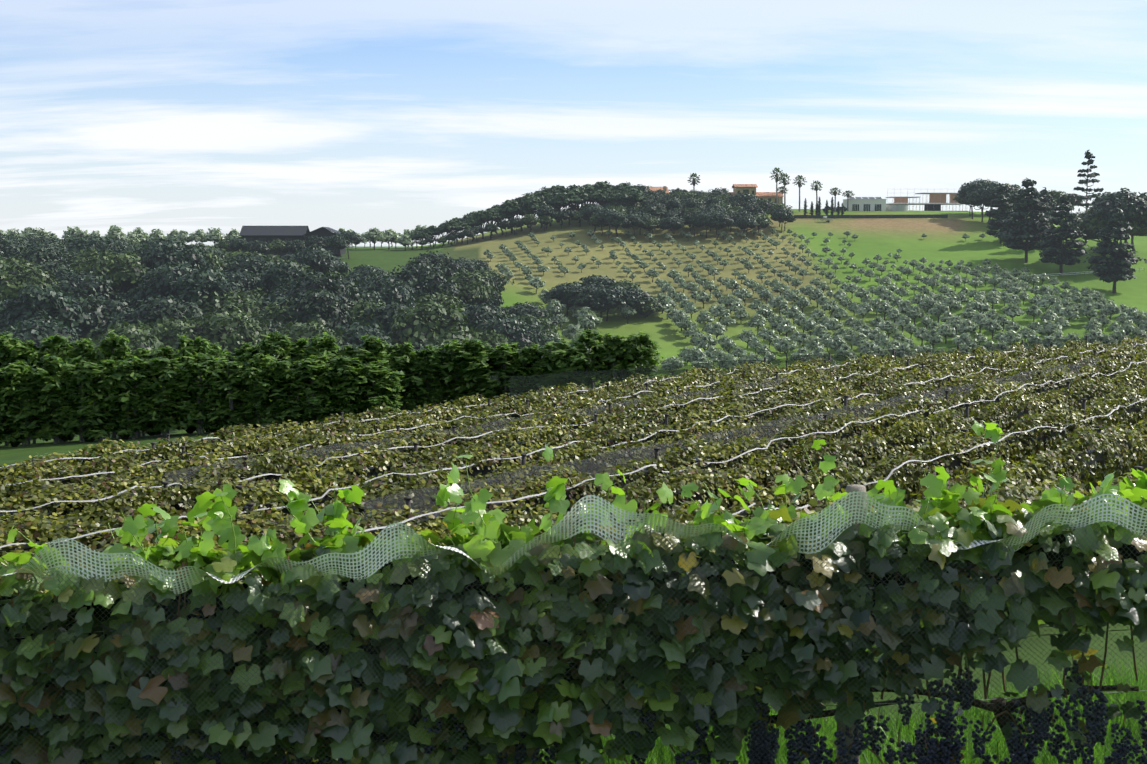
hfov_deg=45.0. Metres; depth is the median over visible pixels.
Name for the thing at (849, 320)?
olive
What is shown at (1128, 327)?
olive
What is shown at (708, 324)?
olive
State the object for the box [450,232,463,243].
bush
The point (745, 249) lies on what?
olive
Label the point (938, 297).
olive
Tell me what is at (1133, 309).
olive
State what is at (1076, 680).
bunch
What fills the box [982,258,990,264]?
olive
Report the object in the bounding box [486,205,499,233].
pine
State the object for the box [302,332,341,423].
hedge
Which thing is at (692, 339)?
olive
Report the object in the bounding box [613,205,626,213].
tree
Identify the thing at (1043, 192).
conifer
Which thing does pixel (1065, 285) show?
olive
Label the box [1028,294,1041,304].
olive
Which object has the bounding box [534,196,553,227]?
pine
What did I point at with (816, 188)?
palm
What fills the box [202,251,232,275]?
bush
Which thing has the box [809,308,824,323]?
olive
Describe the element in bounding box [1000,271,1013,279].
olive
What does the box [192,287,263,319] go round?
tree
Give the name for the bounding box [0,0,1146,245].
sky
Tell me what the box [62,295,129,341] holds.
tree
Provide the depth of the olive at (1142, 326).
315.56 m
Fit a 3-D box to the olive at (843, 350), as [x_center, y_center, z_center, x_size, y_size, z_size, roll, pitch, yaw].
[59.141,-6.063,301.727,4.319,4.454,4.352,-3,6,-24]
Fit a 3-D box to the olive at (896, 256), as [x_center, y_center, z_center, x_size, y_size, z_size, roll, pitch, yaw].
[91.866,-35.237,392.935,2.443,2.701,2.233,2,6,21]
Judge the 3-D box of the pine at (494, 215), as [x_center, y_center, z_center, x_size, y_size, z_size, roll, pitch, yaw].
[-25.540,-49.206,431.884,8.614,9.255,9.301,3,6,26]
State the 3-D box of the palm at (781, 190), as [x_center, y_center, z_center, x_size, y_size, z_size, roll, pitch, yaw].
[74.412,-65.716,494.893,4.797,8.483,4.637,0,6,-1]
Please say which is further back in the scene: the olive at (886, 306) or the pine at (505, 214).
the pine at (505, 214)
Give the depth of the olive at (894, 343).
302.93 m
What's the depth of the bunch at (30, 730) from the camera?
5.97 m
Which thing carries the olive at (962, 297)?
on the ground at (944, 241)
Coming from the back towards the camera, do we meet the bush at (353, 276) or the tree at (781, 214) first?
the tree at (781, 214)
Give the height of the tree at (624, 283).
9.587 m
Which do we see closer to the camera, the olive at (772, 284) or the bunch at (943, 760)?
the bunch at (943, 760)
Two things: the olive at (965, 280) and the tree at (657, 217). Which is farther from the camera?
the tree at (657, 217)
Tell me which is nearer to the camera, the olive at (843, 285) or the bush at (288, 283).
the bush at (288, 283)
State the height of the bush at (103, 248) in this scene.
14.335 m
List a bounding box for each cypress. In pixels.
[804,198,807,214]
[809,201,814,214]
[814,202,818,214]
[818,197,821,214]
[825,200,828,214]
[830,197,833,214]
[836,201,840,214]
[840,203,844,214]
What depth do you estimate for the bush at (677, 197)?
448.29 m
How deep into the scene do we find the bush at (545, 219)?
427.91 m
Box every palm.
[687,173,699,191]
[771,168,783,203]
[777,186,787,202]
[779,173,789,204]
[792,175,806,211]
[810,180,822,201]
[830,187,841,211]
[842,190,854,210]
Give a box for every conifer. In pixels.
[984,185,1017,243]
[994,178,1054,262]
[1030,187,1056,233]
[1034,194,1088,274]
[1074,150,1103,242]
[1083,207,1146,292]
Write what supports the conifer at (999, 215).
on the ground at (944, 241)
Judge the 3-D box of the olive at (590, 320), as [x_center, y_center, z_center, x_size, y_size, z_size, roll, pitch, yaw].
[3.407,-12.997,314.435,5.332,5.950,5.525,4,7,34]
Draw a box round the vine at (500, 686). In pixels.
[0,420,1146,763]
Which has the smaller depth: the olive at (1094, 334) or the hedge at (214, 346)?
the hedge at (214, 346)
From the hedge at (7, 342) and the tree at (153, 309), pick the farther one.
the tree at (153, 309)
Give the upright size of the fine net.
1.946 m
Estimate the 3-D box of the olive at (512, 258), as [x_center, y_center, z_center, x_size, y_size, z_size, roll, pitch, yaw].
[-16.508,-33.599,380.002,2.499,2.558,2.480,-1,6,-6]
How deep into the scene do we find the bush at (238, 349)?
222.96 m
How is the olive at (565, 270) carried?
on the ground at (944, 241)
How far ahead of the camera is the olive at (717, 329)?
314.83 m
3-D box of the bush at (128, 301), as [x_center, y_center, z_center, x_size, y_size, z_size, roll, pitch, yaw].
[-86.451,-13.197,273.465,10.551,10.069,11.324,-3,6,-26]
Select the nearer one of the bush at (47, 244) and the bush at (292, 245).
the bush at (47, 244)
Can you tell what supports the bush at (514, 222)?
on the ground at (944, 241)
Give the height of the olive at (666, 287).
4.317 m
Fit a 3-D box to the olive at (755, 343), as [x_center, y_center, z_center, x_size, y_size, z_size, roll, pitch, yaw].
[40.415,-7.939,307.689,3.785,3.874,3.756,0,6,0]
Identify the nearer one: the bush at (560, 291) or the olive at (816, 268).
the bush at (560, 291)
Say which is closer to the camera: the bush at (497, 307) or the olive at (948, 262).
the bush at (497, 307)
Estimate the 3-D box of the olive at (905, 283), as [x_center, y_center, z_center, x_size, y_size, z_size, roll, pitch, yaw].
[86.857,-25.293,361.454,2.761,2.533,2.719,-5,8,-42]
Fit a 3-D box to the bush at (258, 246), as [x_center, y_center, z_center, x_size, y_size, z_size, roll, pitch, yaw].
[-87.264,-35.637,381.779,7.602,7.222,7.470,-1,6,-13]
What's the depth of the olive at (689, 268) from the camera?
374.26 m
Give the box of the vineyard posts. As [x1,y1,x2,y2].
[151,336,1145,652]
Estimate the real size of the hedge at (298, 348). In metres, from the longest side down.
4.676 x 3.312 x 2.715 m
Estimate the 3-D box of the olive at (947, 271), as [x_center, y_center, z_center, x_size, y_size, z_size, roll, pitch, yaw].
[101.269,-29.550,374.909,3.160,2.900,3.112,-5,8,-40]
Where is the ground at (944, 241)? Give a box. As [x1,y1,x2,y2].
[0,209,1146,757]
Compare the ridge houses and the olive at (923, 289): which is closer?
the olive at (923, 289)
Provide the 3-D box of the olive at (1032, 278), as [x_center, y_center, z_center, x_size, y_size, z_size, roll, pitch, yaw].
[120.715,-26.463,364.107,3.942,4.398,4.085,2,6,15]
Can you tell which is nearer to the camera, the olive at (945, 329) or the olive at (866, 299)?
the olive at (945, 329)
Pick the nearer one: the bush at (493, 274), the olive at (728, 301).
the bush at (493, 274)
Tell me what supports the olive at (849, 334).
on the ground at (944, 241)
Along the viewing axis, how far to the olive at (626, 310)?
325.45 m
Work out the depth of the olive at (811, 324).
319.88 m
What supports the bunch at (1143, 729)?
on the vine at (500, 686)
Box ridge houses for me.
[141,226,345,256]
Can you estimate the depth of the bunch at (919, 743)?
6.08 m
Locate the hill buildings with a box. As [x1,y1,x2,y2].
[646,184,968,211]
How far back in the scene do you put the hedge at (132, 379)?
66.13 m
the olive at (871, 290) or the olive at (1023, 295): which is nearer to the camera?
the olive at (1023, 295)
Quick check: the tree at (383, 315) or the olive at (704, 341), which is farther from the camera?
the olive at (704, 341)
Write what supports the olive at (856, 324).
on the ground at (944, 241)
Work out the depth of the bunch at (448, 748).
5.95 m
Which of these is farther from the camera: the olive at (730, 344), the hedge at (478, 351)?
the olive at (730, 344)
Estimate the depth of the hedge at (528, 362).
69.86 m
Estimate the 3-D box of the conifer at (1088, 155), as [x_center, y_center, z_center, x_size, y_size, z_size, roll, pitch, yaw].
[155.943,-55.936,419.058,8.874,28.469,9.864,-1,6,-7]
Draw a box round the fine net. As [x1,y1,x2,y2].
[0,518,1146,763]
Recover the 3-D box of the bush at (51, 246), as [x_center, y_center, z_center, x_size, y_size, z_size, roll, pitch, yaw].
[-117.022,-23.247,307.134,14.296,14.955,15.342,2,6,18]
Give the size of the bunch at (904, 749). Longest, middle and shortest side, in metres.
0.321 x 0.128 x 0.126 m
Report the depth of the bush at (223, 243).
389.19 m
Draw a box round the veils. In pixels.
[165,334,1146,524]
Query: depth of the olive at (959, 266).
380.10 m
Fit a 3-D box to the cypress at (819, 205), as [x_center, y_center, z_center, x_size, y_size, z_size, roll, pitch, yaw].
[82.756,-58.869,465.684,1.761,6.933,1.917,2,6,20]
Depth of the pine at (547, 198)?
436.05 m
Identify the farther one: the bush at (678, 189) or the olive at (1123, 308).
the bush at (678, 189)
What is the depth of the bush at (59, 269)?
285.81 m
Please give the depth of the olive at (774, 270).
374.62 m
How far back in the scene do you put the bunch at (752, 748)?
5.95 m
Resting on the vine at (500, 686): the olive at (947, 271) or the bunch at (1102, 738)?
the bunch at (1102, 738)
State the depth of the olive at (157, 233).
422.06 m
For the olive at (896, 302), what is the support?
on the ground at (944, 241)
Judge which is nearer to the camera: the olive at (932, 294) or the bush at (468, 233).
the olive at (932, 294)
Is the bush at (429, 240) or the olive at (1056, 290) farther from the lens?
the bush at (429, 240)
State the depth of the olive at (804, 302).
339.78 m
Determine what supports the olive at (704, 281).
on the ground at (944, 241)
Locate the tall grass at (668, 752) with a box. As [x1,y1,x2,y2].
[484,647,1146,763]
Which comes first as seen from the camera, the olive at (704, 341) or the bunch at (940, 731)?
the bunch at (940, 731)
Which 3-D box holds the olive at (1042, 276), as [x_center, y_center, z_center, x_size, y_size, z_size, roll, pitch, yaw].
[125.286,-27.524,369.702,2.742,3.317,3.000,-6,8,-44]
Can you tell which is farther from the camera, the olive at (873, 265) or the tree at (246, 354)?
the olive at (873, 265)
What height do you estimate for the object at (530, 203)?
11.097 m
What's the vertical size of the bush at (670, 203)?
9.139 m
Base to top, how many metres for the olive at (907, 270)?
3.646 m
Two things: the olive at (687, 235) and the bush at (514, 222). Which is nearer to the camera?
the olive at (687, 235)
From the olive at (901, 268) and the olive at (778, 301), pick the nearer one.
the olive at (778, 301)
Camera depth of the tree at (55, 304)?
229.56 m
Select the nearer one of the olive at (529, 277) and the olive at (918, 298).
the olive at (918, 298)
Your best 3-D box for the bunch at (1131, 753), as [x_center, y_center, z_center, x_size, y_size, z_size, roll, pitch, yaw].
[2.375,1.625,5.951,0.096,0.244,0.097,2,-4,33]
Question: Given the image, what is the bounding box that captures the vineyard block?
[0,336,1146,763]
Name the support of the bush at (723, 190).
on the ground at (944, 241)
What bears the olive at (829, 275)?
on the ground at (944, 241)
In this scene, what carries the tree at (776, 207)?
on the ground at (944, 241)
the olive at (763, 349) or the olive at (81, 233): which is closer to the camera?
the olive at (763, 349)
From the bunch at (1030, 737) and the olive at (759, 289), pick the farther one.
the olive at (759, 289)
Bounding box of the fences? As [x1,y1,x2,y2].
[794,215,1142,277]
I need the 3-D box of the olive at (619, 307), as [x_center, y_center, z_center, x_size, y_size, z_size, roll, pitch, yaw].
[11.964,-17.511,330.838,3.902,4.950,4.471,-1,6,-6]
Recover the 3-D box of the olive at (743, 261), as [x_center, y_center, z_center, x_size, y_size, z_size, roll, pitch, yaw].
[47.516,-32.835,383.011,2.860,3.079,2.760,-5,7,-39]
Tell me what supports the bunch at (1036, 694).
on the vine at (500, 686)
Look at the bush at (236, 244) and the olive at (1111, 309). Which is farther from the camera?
the bush at (236, 244)
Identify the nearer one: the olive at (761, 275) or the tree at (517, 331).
the tree at (517, 331)
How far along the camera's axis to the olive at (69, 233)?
430.90 m
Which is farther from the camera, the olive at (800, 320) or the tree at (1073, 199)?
the tree at (1073, 199)
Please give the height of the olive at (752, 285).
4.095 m
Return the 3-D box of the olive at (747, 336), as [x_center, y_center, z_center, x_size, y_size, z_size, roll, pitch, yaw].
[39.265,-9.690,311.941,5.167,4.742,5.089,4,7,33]
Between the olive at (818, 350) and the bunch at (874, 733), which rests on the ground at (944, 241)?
the olive at (818, 350)
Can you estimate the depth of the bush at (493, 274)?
325.78 m
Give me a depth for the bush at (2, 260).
286.50 m
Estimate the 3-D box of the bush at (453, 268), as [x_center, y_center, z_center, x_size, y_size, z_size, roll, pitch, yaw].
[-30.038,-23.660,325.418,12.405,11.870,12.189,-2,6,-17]
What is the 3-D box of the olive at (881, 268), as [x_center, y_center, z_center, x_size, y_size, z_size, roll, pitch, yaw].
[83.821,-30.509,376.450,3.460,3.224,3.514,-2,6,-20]
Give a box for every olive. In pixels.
[3,228,26,239]
[21,227,31,233]
[25,227,51,237]
[50,232,60,241]
[61,226,83,238]
[72,230,91,238]
[84,230,103,237]
[104,225,128,240]
[127,227,148,241]
[127,233,140,242]
[147,229,167,240]
[166,229,185,238]
[175,230,192,243]
[189,229,207,243]
[203,227,226,243]
[224,228,240,238]
[361,227,385,249]
[382,230,397,248]
[396,234,414,250]
[398,229,410,247]
[410,225,425,244]
[484,249,492,254]
[486,253,495,260]
[497,263,507,274]
[499,243,506,251]
[499,266,511,274]
[504,251,513,257]
[505,271,514,278]
[509,255,516,263]
[515,262,522,270]
[522,266,532,274]
[524,274,534,279]
[528,276,545,293]
[532,259,542,264]
[537,265,549,275]
[538,289,547,297]
[540,296,549,303]
[543,247,551,252]
[545,299,566,314]
[557,313,568,328]
[560,267,569,273]
[561,324,583,338]
[563,247,572,254]
[568,231,575,237]
[571,307,581,320]
[571,332,584,344]
[577,263,585,272]
[577,307,596,329]
[577,312,602,329]
[587,230,594,235]
[609,253,617,258]
[613,237,621,242]
[615,304,624,317]
[620,304,636,323]
[623,267,631,274]
[631,253,638,259]
[634,258,642,267]
[638,261,648,271]
[645,233,654,238]
[645,268,659,281]
[646,251,654,258]
[656,293,671,312]
[657,280,668,287]
[659,297,677,318]
[660,282,674,296]
[662,356,683,365]
[665,233,672,241]
[667,269,679,282]
[667,290,677,298]
[667,309,678,323]
[671,309,687,330]
[672,292,688,301]
[674,275,684,283]
[674,315,697,336]
[677,298,693,307]
[677,347,689,363]
[678,280,687,291]
[680,345,707,363]
[683,264,693,276]
[683,282,699,293]
[683,326,700,343]
[684,303,698,318]
[685,232,691,238]
[688,253,696,258]
[689,332,703,348]
[690,291,698,302]
[691,271,699,278]
[692,356,713,364]
[694,276,702,285]
[694,333,718,349]
[695,290,711,308]
[696,310,714,326]
[698,278,708,290]
[702,281,718,294]
[702,322,712,335]
[703,264,713,274]
[705,345,720,361]
[706,322,726,340]
[708,251,717,257]
[708,267,720,279]
[710,304,729,321]
[710,350,725,361]
[712,290,722,299]
[713,255,721,264]
[716,296,725,303]
[717,276,723,284]
[718,335,727,349]
[718,353,737,361]
[719,259,728,269]
[720,232,727,239]
[720,315,735,329]
[720,337,736,352]
[721,277,729,289]
[721,294,741,311]
[723,247,731,254]
[726,279,741,292]
[728,301,744,311]
[730,346,747,357]
[731,270,739,278]
[733,308,750,323]
[736,272,746,282]
[736,288,752,305]
[737,231,745,238]
[737,329,756,347]
[738,353,749,359]
[739,258,748,264]
[741,246,749,252]
[741,278,750,288]
[743,352,766,359]
[744,262,753,272]
[745,249,754,257]
[746,279,759,293]
[747,313,767,333]
[747,338,760,353]
[748,299,764,310]
[753,253,762,260]
[753,284,770,298]
[756,272,767,280]
[756,304,774,317]
[756,343,770,355]
[757,327,769,340]
[758,258,766,267]
[758,288,773,303]
[761,329,778,347]
[762,352,775,359]
[763,262,773,271]
[767,314,774,327]
[768,279,779,286]
[770,267,777,275]
[770,295,788,314]
[770,314,789,333]
[771,282,789,294]
[771,337,781,353]
[772,240,780,248]
[774,336,798,357]
[775,319,797,338]
[777,271,785,280]
[780,289,790,297]
[780,307,789,314]
[782,274,794,285]
[784,260,793,269]
[785,289,802,301]
[785,305,803,324]
[789,264,800,274]
[789,330,799,339]
[789,347,813,357]
[790,278,802,286]
[791,252,799,260]
[793,295,811,312]
[794,313,811,332]
[794,332,808,345]
[797,255,806,262]
[797,268,809,275]
[798,244,806,252]
[801,318,817,338]
[803,285,815,301]
[803,335,825,349]
[804,260,811,268]
[808,288,826,306]
[809,277,821,286]
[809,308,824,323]
[811,265,820,273]
[811,324,832,338]
[811,346,827,354]
[816,281,830,292]
[816,296,828,310]
[816,316,830,325]
[819,334,832,351]
[822,246,830,252]
[822,299,839,318]
[824,258,833,268]
[824,317,843,330]
[825,271,835,282]
[826,289,833,296]
[827,334,848,350]
[831,264,838,272]
[831,306,849,321]
[832,279,841,285]
[832,289,846,300]
[833,327,847,335]
[834,344,854,354]
[837,255,844,263]
[838,296,851,310]
[840,282,848,291]
[843,231,850,237]
[843,328,858,349]
[844,283,858,297]
[844,316,853,325]
[847,302,858,315]
[849,263,857,269]
[849,318,865,330]
[849,332,869,346]
[851,275,860,282]
[854,286,869,302]
[854,302,873,317]
[857,323,871,334]
[858,268,865,276]
[858,340,878,352]
[860,294,874,302]
[862,258,870,264]
[864,269,874,276]
[867,298,881,314]
[867,327,885,340]
[868,262,878,270]
[868,286,876,296]
[869,316,885,327]
[871,345,887,351]
[873,254,882,262]
[873,285,888,298]
[874,276,881,284]
[874,335,890,348]
[875,300,893,319]
[877,264,886,274]
[877,320,899,337]
[878,276,891,285]
[880,290,895,301]
[884,339,900,349]
[885,307,901,323]
[886,282,897,291]
[890,296,901,306]
[890,342,916,349]
[891,273,901,284]
[892,332,906,340]
[893,253,900,261]
[894,286,909,298]
[895,315,911,332]
[896,265,904,274]
[897,299,912,313]
[901,266,913,278]
[901,280,910,286]
[901,338,915,348]
[903,324,916,338]
[905,305,925,324]
[908,259,918,269]
[909,292,925,304]
[910,284,917,289]
[913,274,922,282]
[913,327,928,345]
[915,263,924,273]
[916,295,936,314]
[917,285,929,293]
[917,345,936,349]
[919,257,927,262]
[920,315,932,328]
[921,267,933,275]
[921,276,929,286]
[922,329,943,348]
[926,292,936,297]
[927,276,940,292]
[927,301,949,321]
[927,321,939,330]
[932,272,941,280]
[932,293,946,302]
[934,265,943,270]
[936,322,957,343]
[937,284,950,294]
[939,275,950,283]
[939,295,963,313]
[940,311,955,321]
[941,268,952,275]
[945,260,953,265]
[945,289,957,296]
[946,314,962,333]
[947,276,962,291]
[952,332,977,345]
[953,262,964,272]
[954,291,969,308]
[956,319,978,333]
[960,287,968,292]
[961,266,970,276]
[961,307,976,320]
[962,277,969,285]
[963,300,973,308]
[966,289,980,299]
[967,268,981,276]
[968,276,983,288]
[968,296,991,312]
[971,312,989,332]
[972,333,986,343]
[974,291,986,299]
[979,273,990,285]
[980,264,991,273]
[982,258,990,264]
[982,318,1002,338]
[984,291,1001,308]
[984,309,999,319]
[987,274,1002,288]
[988,287,1001,294]
[991,270,1001,276]
[992,263,1000,269]
[994,332,1006,341]
[996,314,1008,330]
[998,278,1011,291]
[998,291,1011,305]
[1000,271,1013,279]
[1000,329,1023,343]
[1001,302,1024,320]
[1004,294,1021,305]
[1004,320,1020,330]
[1006,282,1025,294]
[1009,268,1021,276]
[1010,277,1022,283]
[1017,326,1036,341]
[1018,291,1029,304]
[1019,272,1029,281]
[1019,282,1031,291]
[1020,266,1029,271]
[1024,304,1042,321]
[1025,273,1040,286]
[1026,321,1040,329]
[1027,335,1041,341]
[1028,285,1038,296]
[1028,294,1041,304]
[1035,319,1061,335]
[1036,285,1054,295]
[1037,294,1057,310]
[1038,273,1048,283]
[1039,309,1058,320]
[1044,334,1054,338]
[1048,277,1060,284]
[1049,301,1065,317]
[1052,295,1061,301]
[1052,331,1062,338]
[1053,286,1059,294]
[1053,316,1070,326]
[1058,281,1071,289]
[1058,305,1078,325]
[1059,290,1072,297]
[1059,332,1081,338]
[1061,297,1074,306]
[1070,286,1079,293]
[1070,291,1083,302]
[1073,303,1082,318]
[1078,304,1099,320]
[1079,287,1094,297]
[1081,296,1095,306]
[1083,318,1102,330]
[1083,328,1108,338]
[1090,291,1105,301]
[1092,297,1108,314]
[1094,314,1109,330]
[1100,301,1121,323]
[1105,329,1124,335]
[1108,321,1119,332]
[1115,312,1127,325]
[1115,319,1139,333]
[1119,303,1130,311]
[1122,311,1146,327]
[1125,307,1139,315]
[1137,329,1146,333]
[1139,318,1146,332]
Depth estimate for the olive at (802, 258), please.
386.18 m
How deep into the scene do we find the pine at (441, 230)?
428.21 m
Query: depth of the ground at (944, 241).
382.24 m
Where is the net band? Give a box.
[0,491,1146,593]
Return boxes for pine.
[407,233,420,249]
[414,231,431,248]
[423,225,442,247]
[436,224,450,245]
[438,220,460,245]
[449,217,460,241]
[454,221,471,243]
[461,211,476,238]
[461,214,485,222]
[464,217,482,240]
[467,210,490,238]
[481,209,505,237]
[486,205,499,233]
[496,208,514,234]
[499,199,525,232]
[512,206,535,230]
[515,192,535,227]
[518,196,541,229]
[533,186,552,224]
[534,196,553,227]
[544,192,559,225]
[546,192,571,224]
[548,185,568,222]
[550,186,570,222]
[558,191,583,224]
[567,184,581,219]
[568,187,588,222]
[581,186,601,221]
[587,188,608,206]
[592,181,613,189]
[596,189,614,203]
[608,189,628,201]
[612,181,641,192]
[618,186,647,205]
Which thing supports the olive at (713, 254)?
on the ground at (944, 241)
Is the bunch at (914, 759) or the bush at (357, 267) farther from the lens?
the bush at (357, 267)
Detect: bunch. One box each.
[0,739,8,763]
[19,726,38,733]
[135,733,152,761]
[170,736,195,763]
[200,734,220,763]
[239,746,246,759]
[296,757,312,763]
[307,757,323,763]
[323,747,343,763]
[371,732,383,742]
[422,717,443,753]
[437,745,455,760]
[452,716,468,751]
[495,752,509,763]
[514,710,535,763]
[531,742,559,763]
[551,739,566,760]
[619,709,647,735]
[630,724,664,763]
[634,702,655,759]
[674,747,700,763]
[694,730,714,763]
[695,688,714,743]
[716,759,737,763]
[744,727,764,763]
[749,682,769,746]
[749,725,774,763]
[753,725,775,763]
[759,715,779,763]
[784,721,811,763]
[788,714,820,763]
[805,722,826,763]
[808,734,832,763]
[834,725,863,763]
[853,701,875,749]
[866,706,889,754]
[883,727,913,763]
[895,693,914,724]
[899,737,923,762]
[914,718,939,757]
[915,733,937,763]
[924,705,950,759]
[925,730,951,763]
[927,679,956,734]
[939,723,966,763]
[947,705,967,753]
[950,663,972,707]
[951,671,976,709]
[957,666,979,709]
[969,714,995,757]
[981,742,1013,763]
[1006,687,1031,752]
[1008,727,1038,763]
[1009,709,1036,763]
[1027,678,1050,722]
[1028,707,1053,751]
[1030,702,1054,740]
[1041,710,1065,755]
[1055,682,1080,730]
[1055,734,1083,763]
[1064,654,1082,686]
[1074,717,1095,763]
[1077,673,1107,742]
[1079,681,1108,745]
[1104,756,1127,763]
[1111,714,1133,763]
[1116,744,1138,763]
[1133,739,1146,763]
[1136,700,1146,746]
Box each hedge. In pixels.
[0,331,30,444]
[0,360,58,446]
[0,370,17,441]
[10,340,46,443]
[26,354,73,443]
[37,333,79,441]
[45,349,76,440]
[55,361,98,441]
[60,338,106,432]
[77,360,126,440]
[89,329,132,437]
[92,348,118,437]
[109,357,161,439]
[114,347,154,435]
[130,357,192,436]
[145,345,183,435]
[165,353,228,433]
[166,333,209,432]
[198,358,260,430]
[200,340,220,431]
[200,346,232,425]
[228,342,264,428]
[238,353,282,428]
[248,331,298,425]
[256,359,309,427]
[273,337,310,412]
[293,355,339,425]
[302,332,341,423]
[319,355,371,419]
[327,344,367,419]
[352,335,393,409]
[356,360,404,417]
[386,342,425,410]
[401,344,457,411]
[433,339,478,406]
[449,338,500,406]
[488,342,533,400]
[511,343,554,375]
[539,340,590,373]
[564,329,609,370]
[590,332,627,370]
[620,331,664,368]
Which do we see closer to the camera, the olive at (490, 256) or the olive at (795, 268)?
the olive at (795, 268)
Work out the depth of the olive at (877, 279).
364.96 m
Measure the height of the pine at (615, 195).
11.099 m
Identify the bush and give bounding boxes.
[0,234,27,250]
[0,236,26,258]
[0,255,33,269]
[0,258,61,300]
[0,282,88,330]
[0,300,8,314]
[0,307,68,335]
[0,314,17,333]
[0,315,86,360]
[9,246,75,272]
[11,243,77,256]
[16,261,74,281]
[22,236,45,243]
[26,241,66,251]
[30,235,63,244]
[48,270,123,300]
[59,238,71,245]
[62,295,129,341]
[65,246,96,255]
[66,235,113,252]
[66,247,102,273]
[69,311,103,341]
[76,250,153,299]
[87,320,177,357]
[91,241,138,254]
[98,246,145,260]
[101,309,138,335]
[110,238,129,243]
[113,291,140,307]
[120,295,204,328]
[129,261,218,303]
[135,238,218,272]
[138,263,197,286]
[140,238,178,244]
[140,238,187,249]
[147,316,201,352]
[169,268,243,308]
[186,244,213,254]
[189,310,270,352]
[190,242,222,250]
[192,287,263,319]
[199,247,225,260]
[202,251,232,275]
[211,237,233,251]
[214,248,233,256]
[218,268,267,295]
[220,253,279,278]
[226,250,270,261]
[228,237,248,252]
[232,339,261,356]
[238,287,265,301]
[244,240,270,252]
[251,293,295,310]
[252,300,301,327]
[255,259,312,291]
[255,317,287,332]
[257,260,311,293]
[262,287,295,299]
[265,238,288,254]
[267,254,279,259]
[272,275,307,291]
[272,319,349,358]
[274,258,290,262]
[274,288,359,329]
[279,254,298,259]
[283,239,306,252]
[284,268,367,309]
[288,252,347,273]
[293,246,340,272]
[303,235,328,249]
[322,234,348,254]
[329,260,351,275]
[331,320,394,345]
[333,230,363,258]
[338,344,397,368]
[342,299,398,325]
[345,268,391,284]
[353,264,370,270]
[354,265,385,273]
[355,274,394,287]
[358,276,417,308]
[358,289,385,304]
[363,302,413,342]
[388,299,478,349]
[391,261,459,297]
[400,340,443,370]
[402,260,439,270]
[403,250,451,270]
[411,287,432,302]
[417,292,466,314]
[418,240,427,249]
[425,238,433,243]
[433,257,467,279]
[437,237,446,247]
[443,234,456,245]
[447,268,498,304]
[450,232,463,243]
[452,257,486,271]
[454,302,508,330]
[459,229,475,243]
[460,260,481,275]
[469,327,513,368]
[470,226,484,239]
[470,269,513,285]
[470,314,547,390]
[474,259,491,270]
[477,299,493,306]
[483,223,498,232]
[485,276,506,292]
[487,290,504,305]
[488,304,509,313]
[497,220,514,234]
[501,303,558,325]
[506,302,537,310]
[507,217,523,234]
[514,315,559,338]
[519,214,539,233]
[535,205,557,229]
[538,215,552,230]
[540,335,563,351]
[542,281,583,315]
[551,313,561,326]
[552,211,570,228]
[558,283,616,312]
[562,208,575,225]
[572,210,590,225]
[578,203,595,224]
[578,274,615,287]
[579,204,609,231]
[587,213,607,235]
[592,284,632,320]
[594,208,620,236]
[602,203,612,207]
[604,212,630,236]
[607,198,630,207]
[607,205,620,210]
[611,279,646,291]
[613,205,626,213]
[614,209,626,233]
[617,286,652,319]
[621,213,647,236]
[627,200,640,206]
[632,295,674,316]
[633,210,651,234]
[634,184,651,191]
[639,196,653,205]
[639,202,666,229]
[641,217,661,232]
[642,190,663,201]
[642,193,656,201]
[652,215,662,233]
[655,189,666,194]
[657,195,683,203]
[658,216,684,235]
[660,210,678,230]
[662,197,684,209]
[669,188,686,193]
[670,190,683,195]
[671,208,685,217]
[676,192,696,198]
[681,199,703,211]
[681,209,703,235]
[689,190,712,197]
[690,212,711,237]
[691,198,705,206]
[692,194,708,199]
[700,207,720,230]
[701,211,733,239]
[702,197,723,206]
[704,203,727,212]
[708,187,730,194]
[709,202,729,209]
[711,190,727,197]
[713,195,730,200]
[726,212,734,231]
[728,192,758,202]
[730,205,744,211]
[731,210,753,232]
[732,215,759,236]
[735,199,757,207]
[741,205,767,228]
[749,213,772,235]
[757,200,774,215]
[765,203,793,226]
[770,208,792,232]
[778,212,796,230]
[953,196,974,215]
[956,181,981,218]
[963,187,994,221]
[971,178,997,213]
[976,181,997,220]
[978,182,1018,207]
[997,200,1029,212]
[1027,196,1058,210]
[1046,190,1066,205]
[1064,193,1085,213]
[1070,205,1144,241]
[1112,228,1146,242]
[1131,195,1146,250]
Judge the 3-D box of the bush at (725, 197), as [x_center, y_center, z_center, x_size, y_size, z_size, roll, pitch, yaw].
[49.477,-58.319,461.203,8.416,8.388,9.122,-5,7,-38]
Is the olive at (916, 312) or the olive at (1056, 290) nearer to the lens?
the olive at (916, 312)
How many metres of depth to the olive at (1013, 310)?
329.20 m
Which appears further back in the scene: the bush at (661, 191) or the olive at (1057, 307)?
the bush at (661, 191)
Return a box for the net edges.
[0,343,1146,557]
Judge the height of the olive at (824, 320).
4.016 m
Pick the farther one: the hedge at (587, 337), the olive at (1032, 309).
the olive at (1032, 309)
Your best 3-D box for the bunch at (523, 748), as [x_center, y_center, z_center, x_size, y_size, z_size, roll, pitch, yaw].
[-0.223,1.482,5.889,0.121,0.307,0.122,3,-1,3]

